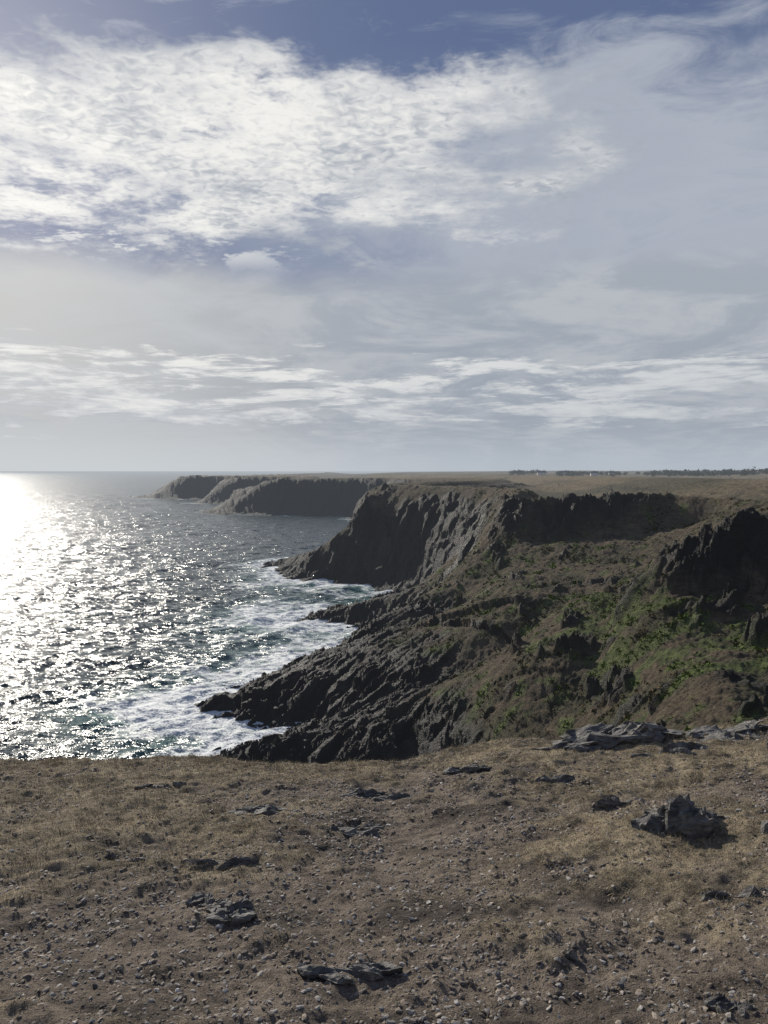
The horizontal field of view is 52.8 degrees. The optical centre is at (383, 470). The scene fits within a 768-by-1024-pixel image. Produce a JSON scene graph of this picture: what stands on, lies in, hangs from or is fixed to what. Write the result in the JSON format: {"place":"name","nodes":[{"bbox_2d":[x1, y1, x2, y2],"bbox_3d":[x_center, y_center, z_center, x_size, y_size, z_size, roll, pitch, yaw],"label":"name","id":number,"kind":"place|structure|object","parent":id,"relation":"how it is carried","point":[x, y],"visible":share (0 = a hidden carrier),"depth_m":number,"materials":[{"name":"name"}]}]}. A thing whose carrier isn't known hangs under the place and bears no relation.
{"place":"outdoors","nodes":[
{"label":"outdoors","id":0,"kind":"place"},
{"bbox_2d":[0,471,447,761],"bbox_3d":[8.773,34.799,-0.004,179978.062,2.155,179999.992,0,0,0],"label":"sea","id":1,"kind":"structure","parent":0,"point":[131,627],"depth_m":193.90,"materials":[{"name":"liquid"}]},
{"bbox_2d":[0,717,767,1023],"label":"clifftop ground","id":2,"kind":"structure","parent":0,"point":[344,996],"depth_m":3.91,"materials":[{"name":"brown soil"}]},
{"bbox_2d":[105,852,115,859],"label":"rock outcrop","id":3,"kind":"object","parent":2,"relation":"on","point":[111,856],"visible":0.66,"depth_m":4.48,"materials":[{"name":"grey stone"}]},
{"bbox_2d":[131,856,146,862],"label":"rock outcrop","id":4,"kind":"object","parent":2,"relation":"on","point":[137,859],"visible":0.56,"depth_m":4.46,"materials":[{"name":"grey stone"}]},
{"bbox_2d":[134,781,185,789],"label":"rock outcrop","id":5,"kind":"object","parent":2,"relation":"on","point":[174,783],"visible":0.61,"depth_m":5.87,"materials":[{"name":"grey stone"}]},
{"bbox_2d":[185,890,242,907],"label":"rock outcrop","id":6,"kind":"object","parent":2,"relation":"on","point":[200,899],"visible":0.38,"depth_m":3.90,"materials":[{"name":"grey stone"}]},
{"bbox_2d":[178,857,259,871],"bbox_3d":[-0.958,2.265,4.406,0.508,0.132,0.192,0,0,0],"label":"rock outcrop","id":7,"kind":"object","parent":2,"relation":"on","point":[242,861],"visible":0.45,"depth_m":4.40,"materials":[{"name":"grey stone"}]},
{"bbox_2d":[205,894,256,925],"bbox_3d":[-0.736,2.136,3.720,0.275,0.131,0.236,0,0,0],"label":"rock outcrop","id":8,"kind":"object","parent":2,"relation":"on","point":[240,912],"visible":0.93,"depth_m":3.66,"materials":[{"name":"grey stone"}]},
{"bbox_2d":[227,804,301,815],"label":"rock outcrop","id":9,"kind":"object","parent":2,"relation":"on","point":[265,809],"visible":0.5,"depth_m":5.28,"materials":[{"name":"grey stone"}]},
{"bbox_2d":[297,961,402,984],"bbox_3d":[-0.142,2.053,3.156,0.440,0.096,0.166,0,0,0],"label":"rock outcrop","id":10,"kind":"object","parent":2,"relation":"on","point":[372,970],"visible":0.97,"depth_m":3.15,"materials":[{"name":"grey stone"}]},
{"bbox_2d":[326,824,382,836],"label":"rock outcrop","id":11,"kind":"object","parent":2,"relation":"on","point":[349,831],"visible":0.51,"depth_m":4.97,"materials":[{"name":"grey stone"}]},
{"bbox_2d":[340,787,420,801],"bbox_3d":[0.038,2.416,5.718,0.764,0.152,0.284,0,0,0],"label":"rock outcrop","id":12,"kind":"object","parent":2,"relation":"on","point":[373,793],"visible":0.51,"depth_m":5.70,"materials":[{"name":"grey stone"}]},
{"bbox_2d":[442,763,491,774],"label":"rock outcrop","id":13,"kind":"object","parent":2,"relation":"on","point":[473,767],"visible":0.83,"depth_m":6.14,"materials":[{"name":"grey stone"}]},
{"bbox_2d":[530,773,586,782],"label":"rock outcrop","id":14,"kind":"object","parent":2,"relation":"on","point":[566,777],"visible":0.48,"depth_m":5.73,"materials":[{"name":"grey stone"}]},
{"bbox_2d":[531,740,601,751],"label":"rock outcrop","id":15,"kind":"object","parent":2,"relation":"on","point":[581,748],"visible":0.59,"depth_m":6.66,"materials":[{"name":"grey stone"}]},
{"bbox_2d":[559,949,577,967],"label":"rock outcrop","id":16,"kind":"object","parent":2,"relation":"on","point":[571,955],"visible":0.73,"depth_m":3.15,"materials":[{"name":"grey stone"}]},
{"bbox_2d":[545,721,683,749],"bbox_3d":[2.067,2.388,6.986,1.327,0.338,0.619,0,0,-9],"label":"rock outcrop","id":17,"kind":"object","parent":2,"relation":"on","point":[606,736],"visible":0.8,"depth_m":6.81,"materials":[{"name":"grey stone"}]},
{"bbox_2d":[591,794,648,809],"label":"rock outcrop","id":18,"kind":"object","parent":2,"relation":"on","point":[612,800],"visible":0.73,"depth_m":5.11,"materials":[{"name":"grey stone"}]},
{"bbox_2d":[631,741,708,757],"bbox_3d":[2.370,2.299,6.329,0.650,0.183,0.342,0,0,21],"label":"rock outcrop","id":19,"kind":"object","parent":2,"relation":"on","point":[683,747],"visible":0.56,"depth_m":6.30,"materials":[{"name":"grey stone"}]},
{"bbox_2d":[630,793,724,837],"bbox_3d":[1.730,2.039,4.550,0.529,0.314,0.372,0,0,19],"label":"rock outcrop","id":20,"kind":"object","parent":2,"relation":"on","point":[683,814],"visible":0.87,"depth_m":4.44,"materials":[{"name":"grey stone"}]},
{"bbox_2d":[684,720,767,740],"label":"rock outcrop","id":21,"kind":"object","parent":2,"relation":"on","point":[732,733],"visible":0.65,"depth_m":6.82,"materials":[{"name":"grey stone"}]},
{"bbox_2d":[703,992,752,1017],"bbox_3d":[1.206,1.903,2.708,0.123,0.120,0.159,0,0,-40],"label":"rock outcrop","id":22,"kind":"object","parent":2,"relation":"on","point":[717,1000],"visible":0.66,"depth_m":2.69,"materials":[{"name":"grey stone"}]},
{"bbox_2d":[700,885,767,901],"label":"rock outcrop","id":23,"kind":"object","parent":2,"relation":"on","point":[705,896],"visible":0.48,"depth_m":3.55,"materials":[{"name":"grey stone"}]},
{"bbox_2d":[760,820,767,834],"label":"rock outcrop","id":24,"kind":"object","parent":2,"relation":"on","point":[764,827],"visible":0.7,"depth_m":4.26,"materials":[{"name":"grey stone"}]},
{"bbox_2d":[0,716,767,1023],"bbox_3d":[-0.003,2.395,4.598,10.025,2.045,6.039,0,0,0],"label":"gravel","id":25,"kind":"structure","parent":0,"point":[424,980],"depth_m":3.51,"materials":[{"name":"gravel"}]},
{"bbox_2d":[0,0,767,470],"label":"sky","id":26,"kind":"structure","parent":0,"point":[236,235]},
{"bbox_2d":[130,470,767,763],"bbox_3d":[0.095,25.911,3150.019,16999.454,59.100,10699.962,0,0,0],"label":"coastal cliffs terrain","id":27,"kind":"structure","parent":0,"point":[364,689],"depth_m":111.38,"materials":[{"name":"stone"}]},
{"bbox_2d":[537,471,545,474],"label":"farmhouse","id":28,"kind":"object","parent":27,"relation":"on","point":[541,472],"visible":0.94,"depth_m":1348.80,"materials":[{"name":"stone"}]},
{"bbox_2d":[393,487,767,740],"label":"heath shrubs","id":29,"kind":"object","parent":27,"relation":"on","point":[707,662],"visible":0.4,"depth_m":82.79,"materials":[{"name":"green plant"}]},
{"bbox_2d":[590,471,597,475],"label":"farmhouse","id":30,"kind":"object","parent":27,"relation":"on","point":[593,473],"visible":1,"depth_m":1309.06,"materials":[{"name":"stone"}]},
{"bbox_2d":[509,466,767,476],"bbox_3d":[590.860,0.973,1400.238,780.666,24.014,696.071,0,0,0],"label":"distant trees","id":31,"kind":"object","parent":27,"relation":"on","point":[729,472],"visible":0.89,"depth_m":1299.15,"materials":[{"name":"green plant"}]}
]}

